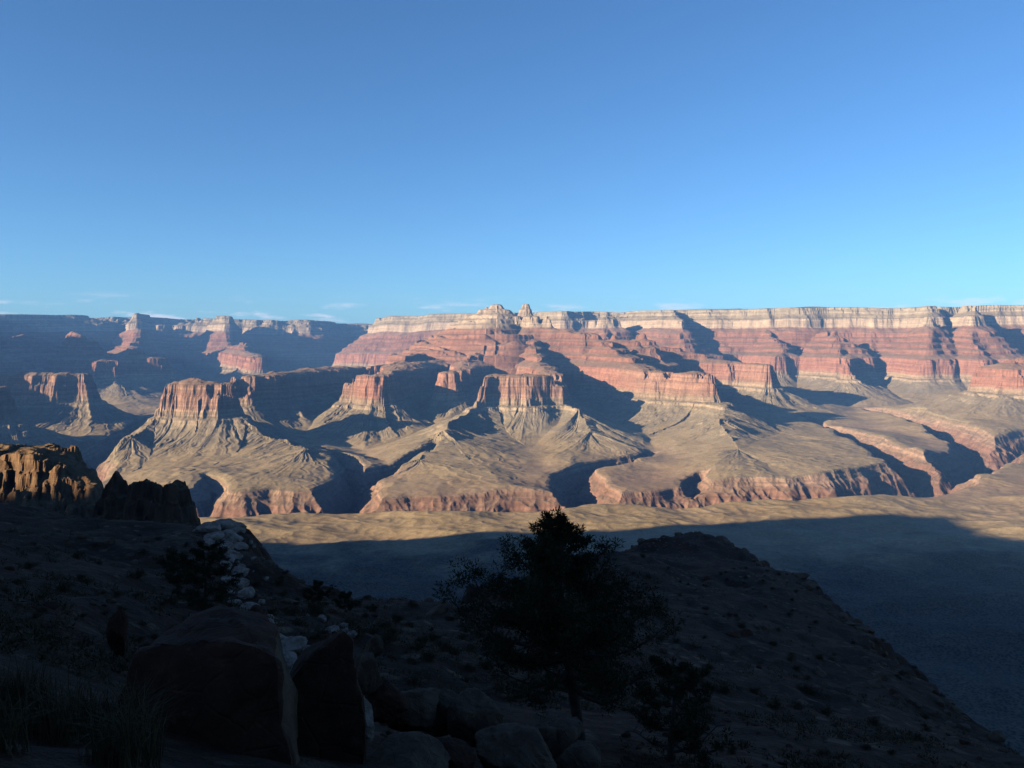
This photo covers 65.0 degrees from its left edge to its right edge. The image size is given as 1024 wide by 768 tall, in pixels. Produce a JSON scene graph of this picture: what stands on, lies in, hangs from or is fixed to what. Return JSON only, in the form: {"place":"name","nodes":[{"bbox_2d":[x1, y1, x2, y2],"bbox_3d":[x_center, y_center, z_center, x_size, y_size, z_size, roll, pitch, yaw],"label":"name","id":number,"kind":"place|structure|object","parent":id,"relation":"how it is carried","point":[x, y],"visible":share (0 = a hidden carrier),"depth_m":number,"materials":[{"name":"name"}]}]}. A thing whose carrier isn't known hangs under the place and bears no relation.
{"place":"outdoors","nodes":[
{"label":"outdoors","id":0,"kind":"place"},
{"bbox_2d":[0,333,57,372],"bbox_3d":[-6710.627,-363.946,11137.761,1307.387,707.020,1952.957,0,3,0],"label":"ridge","id":1,"kind":"structure","parent":0,"point":[30,352],"depth_m":10985.02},
{"bbox_2d":[0,386,95,445],"bbox_3d":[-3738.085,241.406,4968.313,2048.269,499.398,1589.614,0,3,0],"label":"butte","id":2,"kind":"object","parent":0,"point":[15,429],"visible":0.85,"depth_m":4943.72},
{"bbox_2d":[0,371,152,438],"bbox_3d":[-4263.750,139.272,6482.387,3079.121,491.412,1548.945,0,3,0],"label":"mesa","id":3,"kind":"structure","parent":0,"point":[70,404],"depth_m":6223.85,"materials":[{"name":"stone"}]},
{"bbox_2d":[43,331,118,372],"bbox_3d":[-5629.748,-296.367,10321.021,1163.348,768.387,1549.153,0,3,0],"label":"knob","id":4,"kind":"object","parent":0,"point":[77,352],"visible":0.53,"depth_m":10152.00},
{"bbox_2d":[89,359,162,403],"bbox_3d":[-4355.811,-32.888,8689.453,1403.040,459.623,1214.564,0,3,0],"label":"knob","id":5,"kind":"object","parent":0,"point":[113,384],"visible":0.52,"depth_m":8813.68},
{"bbox_2d":[109,313,188,370],"bbox_3d":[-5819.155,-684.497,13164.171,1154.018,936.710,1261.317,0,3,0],"label":"temple peak","id":6,"kind":"structure","parent":0,"point":[145,324],"depth_m":12955.95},
{"bbox_2d":[107,328,191,378],"bbox_3d":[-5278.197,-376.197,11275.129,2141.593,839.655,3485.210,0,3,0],"label":"ridge","id":7,"kind":"structure","parent":0,"point":[137,339],"depth_m":11896.11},
{"bbox_2d":[119,351,184,391],"bbox_3d":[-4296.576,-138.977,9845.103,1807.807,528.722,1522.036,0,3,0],"label":"knob","id":8,"kind":"object","parent":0,"point":[153,372],"visible":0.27,"depth_m":9547.43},
{"bbox_2d":[0,314,371,371],"bbox_3d":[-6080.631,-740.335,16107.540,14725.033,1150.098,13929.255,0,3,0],"label":"canyon rim","id":9,"kind":"object","parent":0,"point":[288,345],"visible":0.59,"depth_m":14156.18,"materials":[{"name":"stone"}]},
{"bbox_2d":[181,316,272,382],"bbox_3d":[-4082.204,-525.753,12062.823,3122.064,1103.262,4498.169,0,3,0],"label":"ridge","id":10,"kind":"structure","parent":0,"point":[222,349],"depth_m":12657.72,"materials":[{"name":"stone"}]},
{"bbox_2d":[111,377,369,470],"bbox_3d":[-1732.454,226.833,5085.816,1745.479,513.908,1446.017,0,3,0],"label":"butte","id":11,"kind":"object","parent":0,"point":[194,420],"visible":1,"depth_m":5057.17,"materials":[{"name":"stone"}]},
{"bbox_2d":[230,364,385,435],"bbox_3d":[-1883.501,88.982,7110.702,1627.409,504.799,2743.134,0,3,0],"label":"mesa","id":12,"kind":"structure","parent":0,"point":[296,401],"depth_m":6203.13,"materials":[{"name":"stone"}]},
{"bbox_2d":[304,357,450,445],"bbox_3d":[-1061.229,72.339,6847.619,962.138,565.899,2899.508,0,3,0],"label":"promontory","id":13,"kind":"structure","parent":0,"point":[381,407],"depth_m":6083.29,"materials":[{"name":"stone"}]},
{"bbox_2d":[380,340,439,370],"bbox_3d":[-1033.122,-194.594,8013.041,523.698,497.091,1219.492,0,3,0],"label":"ridge","id":14,"kind":"structure","parent":0,"point":[416,357],"depth_m":7971.40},
{"bbox_2d":[419,352,491,422],"bbox_3d":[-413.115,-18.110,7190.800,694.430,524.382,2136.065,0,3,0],"label":"promontory","id":15,"kind":"structure","parent":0,"point":[458,385],"depth_m":6513.09,"materials":[{"name":"stone"}]},
{"bbox_2d":[385,304,575,391],"bbox_3d":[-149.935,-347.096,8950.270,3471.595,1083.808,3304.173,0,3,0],"label":"temple peak","id":16,"kind":"structure","parent":0,"point":[494,338],"depth_m":8394.50,"materials":[{"name":"stone"}]},
{"bbox_2d":[0,502,1023,767],"bbox_3d":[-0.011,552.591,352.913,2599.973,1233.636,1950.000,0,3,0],"label":"hillside","id":17,"kind":"structure","parent":0,"point":[606,730],"depth_m":46.37,"materials":[{"name":"soil"}]},
{"bbox_2d":[0,686,39,738],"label":"grass clump","id":18,"kind":"object","parent":17,"relation":"on","point":[6,724],"visible":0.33,"depth_m":6.11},
{"bbox_2d":[0,652,58,758],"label":"grass clump","id":19,"kind":"object","parent":17,"relation":"on","point":[11,737],"visible":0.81,"depth_m":5.21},
{"bbox_2d":[0,659,60,725],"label":"grass clump","id":20,"kind":"object","parent":17,"relation":"on","point":[11,688],"visible":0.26,"depth_m":6.60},
{"bbox_2d":[1,661,64,728],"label":"grass clump","id":21,"kind":"object","parent":17,"relation":"on","point":[17,691],"visible":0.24,"depth_m":6.59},
{"bbox_2d":[1,661,70,724],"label":"grass clump","id":22,"kind":"object","parent":17,"relation":"on","point":[25,692],"visible":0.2,"depth_m":6.55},
{"bbox_2d":[0,650,80,717],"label":"grass clump","id":23,"kind":"object","parent":17,"relation":"on","point":[18,684],"visible":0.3,"depth_m":6.61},
{"bbox_2d":[0,642,82,730],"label":"grass clump","id":24,"kind":"object","parent":17,"relation":"on","point":[42,678],"visible":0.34,"depth_m":6.63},
{"bbox_2d":[1,663,83,733],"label":"grass clump","id":25,"kind":"object","parent":17,"relation":"on","point":[38,705],"visible":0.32,"depth_m":6.56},
{"bbox_2d":[1,659,85,732],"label":"grass clump","id":26,"kind":"object","parent":17,"relation":"on","point":[37,694],"visible":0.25,"depth_m":6.57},
{"bbox_2d":[0,443,103,518],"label":"rock cliff","id":27,"kind":"structure","parent":17,"relation":"on","point":[54,477],"depth_m":255.91,"materials":[{"name":"stone"}]},
{"bbox_2d":[3,656,104,734],"bbox_3d":[-3.896,2.542,6.582,0.990,0.712,0.868,2,3,29],"label":"grass clump","id":28,"kind":"object","parent":17,"relation":"on","point":[34,679],"visible":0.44,"depth_m":6.58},
{"bbox_2d":[55,581,76,592],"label":"shrub","id":29,"kind":"object","parent":17,"relation":"on","point":[62,586],"visible":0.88,"depth_m":26.17,"materials":[{"name":"green plant"}]},
{"bbox_2d":[21,660,124,740],"bbox_3d":[-3.666,2.606,6.529,1.078,0.733,1.116,2,4,38],"label":"grass clump","id":30,"kind":"object","parent":17,"relation":"on","point":[71,702],"visible":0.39,"depth_m":6.59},
{"bbox_2d":[9,667,140,746],"bbox_3d":[-3.518,2.465,6.189,0.987,0.716,1.007,2,4,38],"label":"grass clump","id":31,"kind":"object","parent":17,"relation":"on","point":[52,740],"visible":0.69,"depth_m":6.19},
{"bbox_2d":[24,649,138,742],"bbox_3d":[-3.617,2.612,6.694,1.071,0.728,1.108,-2,3,-34],"label":"grass clump","id":32,"kind":"object","parent":17,"relation":"on","point":[81,698],"visible":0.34,"depth_m":6.65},
{"bbox_2d":[57,684,114,742],"bbox_3d":[-3.500,2.697,6.602,0.744,0.535,0.653,2,4,39],"label":"grass clump","id":33,"kind":"object","parent":17,"relation":"on","point":[86,714],"visible":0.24,"depth_m":6.58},
{"bbox_2d":[41,661,144,742],"bbox_3d":[-3.497,2.643,6.657,1.072,0.704,1.036,1,3,24],"label":"grass clump","id":34,"kind":"object","parent":17,"relation":"on","point":[103,716],"visible":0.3,"depth_m":6.62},
{"bbox_2d":[53,697,142,767],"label":"grass clump","id":35,"kind":"object","parent":17,"relation":"on","point":[102,752],"visible":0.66,"depth_m":5.38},
{"bbox_2d":[64,712,143,767],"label":"grass clump","id":36,"kind":"object","parent":17,"relation":"on","point":[113,763],"visible":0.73,"depth_m":5.38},
{"bbox_2d":[91,471,127,519],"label":"rock pinnacle","id":37,"kind":"object","parent":17,"relation":"on","point":[110,502],"visible":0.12,"depth_m":210.11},
{"bbox_2d":[59,674,168,767],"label":"grass clump","id":38,"kind":"object","parent":17,"relation":"on","point":[127,761],"visible":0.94,"depth_m":5.38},
{"bbox_2d":[106,608,127,655],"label":"boulder","id":39,"kind":"object","parent":17,"relation":"on","point":[117,628],"visible":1,"depth_m":13.98,"materials":[{"name":"red stone"}]},
{"bbox_2d":[58,672,199,767],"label":"grass clump","id":40,"kind":"object","parent":17,"relation":"on","point":[154,759],"visible":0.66,"depth_m":5.70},
{"bbox_2d":[102,702,164,749],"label":"grass clump","id":41,"kind":"object","parent":17,"relation":"on","point":[142,726],"visible":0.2,"depth_m":6.43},
{"bbox_2d":[70,665,199,745],"bbox_3d":[-3.042,2.659,6.563,1.077,0.700,1.010,-1,3,-26],"label":"grass clump","id":42,"kind":"object","parent":17,"relation":"on","point":[135,707],"visible":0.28,"depth_m":6.61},
{"bbox_2d":[83,669,189,745],"bbox_3d":[-3.156,2.656,6.714,1.005,0.697,1.072,-2,3,-32],"label":"grass clump","id":43,"kind":"object","parent":17,"relation":"on","point":[127,699],"visible":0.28,"depth_m":6.65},
{"bbox_2d":[125,566,148,578],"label":"shrub","id":44,"kind":"object","parent":17,"relation":"on","point":[138,574],"visible":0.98,"depth_m":40.91,"materials":[{"name":"green plant"}]},
{"bbox_2d":[120,479,161,520],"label":"rock pinnacle","id":45,"kind":"object","parent":17,"relation":"on","point":[143,498],"visible":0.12,"depth_m":202.19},
{"bbox_2d":[152,480,200,525],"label":"rock pinnacle","id":46,"kind":"object","parent":17,"relation":"on","point":[176,504],"visible":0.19,"depth_m":194.38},
{"bbox_2d":[153,549,212,595],"bbox_3d":[-15.608,8.926,37.883,2.484,2.415,2.047,-2,4,-41],"label":"pinyon tree","id":47,"kind":"object","parent":17,"relation":"on","point":[174,579],"visible":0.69,"depth_m":37.39,"materials":[{"name":"green plant"}]},
{"bbox_2d":[193,521,220,532],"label":"pale boulder","id":48,"kind":"object","parent":17,"relation":"on","point":[211,526],"visible":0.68,"depth_m":80.15,"materials":[{"name":"stone"}]},
{"bbox_2d":[118,606,299,765],"bbox_3d":[-3.019,3.204,8.326,1.968,1.498,1.606,0,3,0],"label":"boulder","id":49,"kind":"object","parent":17,"relation":"on","point":[231,662],"visible":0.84,"depth_m":7.76,"materials":[{"name":"red stone"}]},
{"bbox_2d":[176,539,243,606],"bbox_3d":[-10.240,6.304,26.487,2.267,2.318,2.332,0,3,0],"label":"pinyon tree","id":50,"kind":"object","parent":17,"relation":"on","point":[204,570],"visible":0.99,"depth_m":26.66,"materials":[{"name":"green plant"}]},
{"bbox_2d":[203,531,224,540],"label":"pale boulder","id":51,"kind":"object","parent":17,"relation":"on","point":[217,536],"visible":0.65,"depth_m":74.54,"materials":[{"name":"stone"}]},
{"bbox_2d":[215,518,236,529],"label":"pale boulder","id":52,"kind":"object","parent":17,"relation":"on","point":[228,523],"visible":0.38,"depth_m":83.59,"materials":[{"name":"stone"}]},
{"bbox_2d":[222,529,243,542],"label":"pale boulder","id":53,"kind":"object","parent":17,"relation":"on","point":[232,536],"visible":0.5,"depth_m":75.02,"materials":[{"name":"stone"}]},
{"bbox_2d":[224,549,242,559],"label":"pale boulder","id":54,"kind":"object","parent":17,"relation":"on","point":[229,553],"visible":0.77,"depth_m":62.62,"materials":[{"name":"stone"}]},
{"bbox_2d":[231,566,249,576],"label":"pale boulder","id":55,"kind":"object","parent":17,"relation":"on","point":[239,569],"visible":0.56,"depth_m":59.35,"materials":[{"name":"stone"}]},
{"bbox_2d":[234,542,248,549],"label":"pale boulder","id":56,"kind":"object","parent":17,"relation":"on","point":[240,545],"visible":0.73,"depth_m":70.74,"materials":[{"name":"stone"}]},
{"bbox_2d":[235,578,249,588],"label":"pale boulder","id":57,"kind":"object","parent":17,"relation":"on","point":[243,583],"visible":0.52,"depth_m":57.72,"materials":[{"name":"stone"}]},
{"bbox_2d":[237,586,254,598],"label":"pale boulder","id":58,"kind":"object","parent":17,"relation":"on","point":[249,592],"visible":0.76,"depth_m":42.16,"materials":[{"name":"stone"}]},
{"bbox_2d":[249,604,268,614],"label":"rubble rock","id":59,"kind":"object","parent":17,"relation":"on","point":[255,607],"visible":0.51,"depth_m":26.89,"materials":[{"name":"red stone"}]},
{"bbox_2d":[282,649,296,661],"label":"pale boulder","id":60,"kind":"object","parent":17,"relation":"on","point":[289,655],"visible":0.31,"depth_m":21.79,"materials":[{"name":"stone"}]},
{"bbox_2d":[281,636,307,653],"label":"pale boulder","id":61,"kind":"object","parent":17,"relation":"on","point":[296,644],"visible":0.63,"depth_m":23.29,"materials":[{"name":"stone"}]},
{"bbox_2d":[301,580,332,605],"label":"pinyon tree","id":62,"kind":"object","parent":17,"relation":"on","point":[316,587],"visible":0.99,"depth_m":47.43,"materials":[{"name":"green plant"}]},
{"bbox_2d":[307,603,328,614],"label":"shrub","id":63,"kind":"object","parent":17,"relation":"on","point":[316,610],"visible":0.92,"depth_m":41.89,"materials":[{"name":"green plant"}]},
{"bbox_2d":[290,631,366,763],"bbox_3d":[-2.183,3.581,9.196,1.266,1.668,1.246,0,3,0],"label":"boulder","id":64,"kind":"object","parent":17,"relation":"on","point":[331,721],"visible":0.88,"depth_m":8.78,"materials":[{"name":"red stone"}]},
{"bbox_2d":[333,591,354,611],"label":"pinyon tree","id":65,"kind":"object","parent":17,"relation":"on","point":[346,597],"visible":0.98,"depth_m":46.36,"materials":[{"name":"green plant"}]},
{"bbox_2d":[354,652,381,694],"bbox_3d":[-2.135,4.162,11.583,0.467,0.587,0.493,-2,3,-30],"label":"boulder","id":66,"kind":"object","parent":17,"relation":"on","point":[369,679],"visible":0.79,"depth_m":11.42,"materials":[{"name":"grey stone"}]},
{"bbox_2d":[364,697,374,742],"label":"boulder","id":67,"kind":"object","parent":17,"relation":"on","point":[369,731],"visible":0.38,"depth_m":9.59,"materials":[{"name":"stone"}]},
{"bbox_2d":[364,634,383,657],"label":"boulder","id":68,"kind":"object","parent":17,"relation":"on","point":[375,645],"visible":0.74,"depth_m":17.95,"materials":[{"name":"grey stone"}]},
{"bbox_2d":[365,679,410,722],"bbox_3d":[-1.806,4.620,11.759,0.590,0.654,0.740,-2,3,-30],"label":"boulder","id":69,"kind":"object","parent":17,"relation":"on","point":[388,700],"visible":0.85,"depth_m":11.48,"materials":[{"name":"red stone"}]},
{"bbox_2d":[380,631,399,643],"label":"shrub","id":70,"kind":"object","parent":17,"relation":"on","point":[388,637],"visible":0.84,"depth_m":26.49,"materials":[{"name":"green plant"}]},
{"bbox_2d":[366,731,450,767],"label":"boulder","id":71,"kind":"object","parent":17,"relation":"on","point":[411,749],"visible":0.94,"depth_m":10.41,"materials":[{"name":"grey stone"}]},
{"bbox_2d":[386,687,439,731],"bbox_3d":[-1.549,4.974,12.307,0.895,0.682,0.909,0,3,-8],"label":"boulder","id":72,"kind":"object","parent":17,"relation":"on","point":[419,714],"visible":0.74,"depth_m":12.01,"materials":[{"name":"grey stone"}]},
{"bbox_2d":[407,641,425,651],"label":"shrub","id":73,"kind":"object","parent":17,"relation":"on","point":[419,648],"visible":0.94,"depth_m":26.53,"materials":[{"name":"green plant"}]},
{"bbox_2d":[421,647,441,662],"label":"shrub","id":74,"kind":"object","parent":17,"relation":"on","point":[431,656],"visible":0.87,"depth_m":25.36,"materials":[{"name":"green plant"}]},
{"bbox_2d":[426,604,446,615],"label":"rubble rock","id":75,"kind":"object","parent":17,"relation":"on","point":[438,609],"visible":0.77,"depth_m":52.81,"materials":[{"name":"grey stone"}]},
{"bbox_2d":[426,688,457,736],"bbox_3d":[-1.117,5.286,12.969,0.730,0.698,0.664,-3,4,-42],"label":"boulder","id":76,"kind":"object","parent":17,"relation":"on","point":[439,725],"visible":0.26,"depth_m":12.70,"materials":[{"name":"grey stone"}]},
{"bbox_2d":[437,737,475,767],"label":"boulder","id":77,"kind":"object","parent":17,"relation":"on","point":[461,753],"visible":0.45,"depth_m":10.96,"materials":[{"name":"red stone"}]},
{"bbox_2d":[446,687,503,746],"bbox_3d":[-0.564,5.155,12.416,0.890,0.758,0.856,0,3,0],"label":"boulder","id":78,"kind":"object","parent":17,"relation":"on","point":[470,712],"visible":0.72,"depth_m":12.12,"materials":[{"name":"grey stone"}]},
{"bbox_2d":[476,659,494,670],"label":"shrub","id":79,"kind":"object","parent":17,"relation":"on","point":[486,663],"visible":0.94,"depth_m":26.54,"materials":[{"name":"green plant"}]},
{"bbox_2d":[0,502,1020,767],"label":"ground cover","id":80,"kind":"object","parent":17,"relation":"on","point":[126,660],"visible":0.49,"depth_m":22.83,"materials":[{"name":"green plant"}]},
{"bbox_2d":[475,722,556,767],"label":"boulder","id":81,"kind":"object","parent":17,"relation":"on","point":[510,745],"visible":1,"depth_m":11.23,"materials":[{"name":"grey stone"}]},
{"bbox_2d":[432,505,685,740],"bbox_3d":[0.944,5.101,17.108,5.301,5.232,4.846,0,3,0],"label":"pinyon tree","id":82,"kind":"object","parent":17,"relation":"on","point":[539,612],"visible":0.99,"depth_m":16.58,"materials":[{"name":"green plant"}]},
{"bbox_2d":[536,710,583,760],"bbox_3d":[0.690,5.606,12.539,0.812,0.769,0.940,1,3,22],"label":"boulder","id":83,"kind":"object","parent":17,"relation":"on","point":[560,731],"visible":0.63,"depth_m":12.25,"materials":[{"name":"grey stone"}]},
{"bbox_2d":[555,740,600,767],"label":"boulder","id":84,"kind":"object","parent":17,"relation":"on","point":[581,754],"visible":0.97,"depth_m":11.70,"materials":[{"name":"grey stone"}]},
{"bbox_2d":[616,654,735,765],"bbox_3d":[3.142,5.819,14.396,2.022,2.020,2.002,-2,3,-34],"label":"pinyon tree","id":85,"kind":"object","parent":17,"relation":"on","point":[694,709],"visible":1,"depth_m":14.31,"materials":[{"name":"green plant"}]},
{"bbox_2d":[711,683,734,694],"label":"shrub","id":86,"kind":"object","parent":17,"relation":"on","point":[725,688],"visible":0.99,"depth_m":37.10,"materials":[{"name":"green plant"}]},
{"bbox_2d":[725,629,739,637],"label":"rubble rock","id":87,"kind":"object","parent":17,"relation":"on","point":[733,633],"visible":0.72,"depth_m":71.78,"materials":[{"name":"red stone"}]},
{"bbox_2d":[763,696,785,708],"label":"shrub","id":88,"kind":"object","parent":17,"relation":"on","point":[776,703],"visible":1,"depth_m":35.13,"materials":[{"name":"green plant"}]},
{"bbox_2d":[801,581,816,590],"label":"ledge rock","id":89,"kind":"object","parent":17,"relation":"on","point":[810,585],"visible":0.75,"depth_m":160.24,"materials":[{"name":"grey stone"}]},
{"bbox_2d":[927,694,944,706],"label":"ledge rock","id":90,"kind":"object","parent":17,"relation":"on","point":[935,698],"visible":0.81,"depth_m":65.41,"materials":[{"name":"grey stone"}]},
{"bbox_2d":[988,730,1005,742],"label":"ledge rock","id":91,"kind":"object","parent":17,"relation":"on","point":[997,735],"visible":0.98,"depth_m":57.10,"materials":[{"name":"grey stone"}]},
{"bbox_2d":[0,0,1023,323],"label":"sky","id":92,"kind":"structure","parent":0,"point":[337,161],"materials":[{"name":"blue"}]},
{"bbox_2d":[378,338,646,462],"bbox_3d":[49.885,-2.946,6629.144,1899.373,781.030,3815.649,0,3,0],"label":"butte","id":93,"kind":"object","parent":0,"point":[524,405],"visible":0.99,"depth_m":5905.41,"materials":[{"name":"stone"}]},
{"bbox_2d":[518,304,532,315],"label":"rock spire","id":94,"kind":"object","parent":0,"point":[525,309],"visible":0.34,"depth_m":8815.27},
{"bbox_2d":[60,407,1023,517],"bbox_3d":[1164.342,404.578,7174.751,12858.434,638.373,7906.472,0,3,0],"label":"gorge","id":95,"kind":"structure","parent":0,"point":[356,487],"depth_m":4472.60,"materials":[{"name":"stone"}]},
{"bbox_2d":[93,400,1023,739],"bbox_3d":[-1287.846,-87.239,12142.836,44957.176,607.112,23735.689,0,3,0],"label":"canyon floor","id":96,"kind":"structure","parent":0,"point":[931,590],"depth_m":2995.04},
{"bbox_2d":[536,399,649,450],"bbox_3d":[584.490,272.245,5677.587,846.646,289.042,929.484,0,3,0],"label":"ridge","id":97,"kind":"structure","parent":0,"point":[575,428],"depth_m":5613.41,"materials":[{"name":"stone"}]},
{"bbox_2d":[506,314,680,373],"bbox_3d":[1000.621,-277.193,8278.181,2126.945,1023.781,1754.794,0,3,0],"label":"massif","id":98,"kind":"structure","parent":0,"point":[567,348],"depth_m":8309.69,"materials":[{"name":"stone"}]},
{"bbox_2d":[632,333,657,346],"bbox_3d":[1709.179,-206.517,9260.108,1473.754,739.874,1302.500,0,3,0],"label":"knob","id":99,"kind":"object","parent":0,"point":[642,339],"visible":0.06,"depth_m":8721.23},
{"bbox_2d":[331,305,1023,367],"bbox_3d":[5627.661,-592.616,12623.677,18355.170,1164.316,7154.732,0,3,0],"label":"canyon rim","id":100,"kind":"object","parent":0,"point":[732,334],"visible":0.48,"depth_m":10959.00,"materials":[{"name":"stone"}]},
{"bbox_2d":[588,316,635,339],"bbox_3d":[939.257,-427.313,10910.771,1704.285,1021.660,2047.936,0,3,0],"label":"rim spur","id":101,"kind":"structure","parent":100,"relation":"on","point":[606,327],"depth_m":11096.97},
{"bbox_2d":[644,310,725,359],"bbox_3d":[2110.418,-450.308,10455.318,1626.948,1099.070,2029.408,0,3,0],"label":"rim spur","id":102,"kind":"structure","parent":100,"relation":"on","point":[669,328],"depth_m":10706.51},
{"bbox_2d":[742,329,801,392],"bbox_3d":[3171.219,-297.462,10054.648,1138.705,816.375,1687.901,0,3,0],"label":"rim spur","id":103,"kind":"structure","parent":100,"relation":"attached to","point":[770,348],"depth_m":9983.89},
{"bbox_2d":[793,331,887,392],"bbox_3d":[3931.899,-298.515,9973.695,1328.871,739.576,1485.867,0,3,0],"label":"rim spur","id":104,"kind":"structure","parent":100,"relation":"attached to","point":[823,355],"depth_m":9673.75,"materials":[{"name":"stone"}]},
{"bbox_2d":[874,306,967,394],"bbox_3d":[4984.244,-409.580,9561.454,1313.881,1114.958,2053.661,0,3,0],"label":"rim spur","id":105,"kind":"structure","parent":100,"relation":"on","point":[926,333],"depth_m":9503.17,"materials":[{"name":"stone"}]},
{"bbox_2d":[947,306,1023,388],"bbox_3d":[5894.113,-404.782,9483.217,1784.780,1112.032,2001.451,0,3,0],"label":"rim spur","id":106,"kind":"structure","parent":100,"relation":"on","point":[978,341],"depth_m":9434.59,"materials":[{"name":"stone"}]},
{"bbox_2d":[568,340,814,455],"bbox_3d":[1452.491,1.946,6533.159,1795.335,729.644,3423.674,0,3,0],"label":"promontory","id":107,"kind":"structure","parent":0,"point":[620,386],"depth_m":6380.97,"materials":[{"name":"stone"}]},
{"bbox_2d":[643,341,843,417],"bbox_3d":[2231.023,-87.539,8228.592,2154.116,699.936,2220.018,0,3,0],"label":"ridge","id":108,"kind":"structure","parent":0,"point":[758,390],"depth_m":7887.36,"materials":[{"name":"stone"}]},
{"bbox_2d":[794,354,913,403],"bbox_3d":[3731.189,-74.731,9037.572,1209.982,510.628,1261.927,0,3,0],"label":"ridge","id":109,"kind":"structure","parent":0,"point":[850,383],"depth_m":8928.95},
{"bbox_2d":[890,358,948,402],"bbox_3d":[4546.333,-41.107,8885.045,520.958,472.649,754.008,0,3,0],"label":"butte","id":110,"kind":"structure","parent":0,"point":[921,383],"depth_m":9041.17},
{"bbox_2d":[865,358,1023,425],"bbox_3d":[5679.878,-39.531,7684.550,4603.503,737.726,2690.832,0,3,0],"label":"butte","id":111,"kind":"object","parent":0,"point":[993,394],"visible":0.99,"depth_m":7094.03,"materials":[{"name":"stone"}]},
{"bbox_2d":[983,726,1023,755],"bbox_3d":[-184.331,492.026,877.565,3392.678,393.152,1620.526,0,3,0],"label":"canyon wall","id":112,"kind":"structure","parent":0,"point":[1015,743],"depth_m":1404.13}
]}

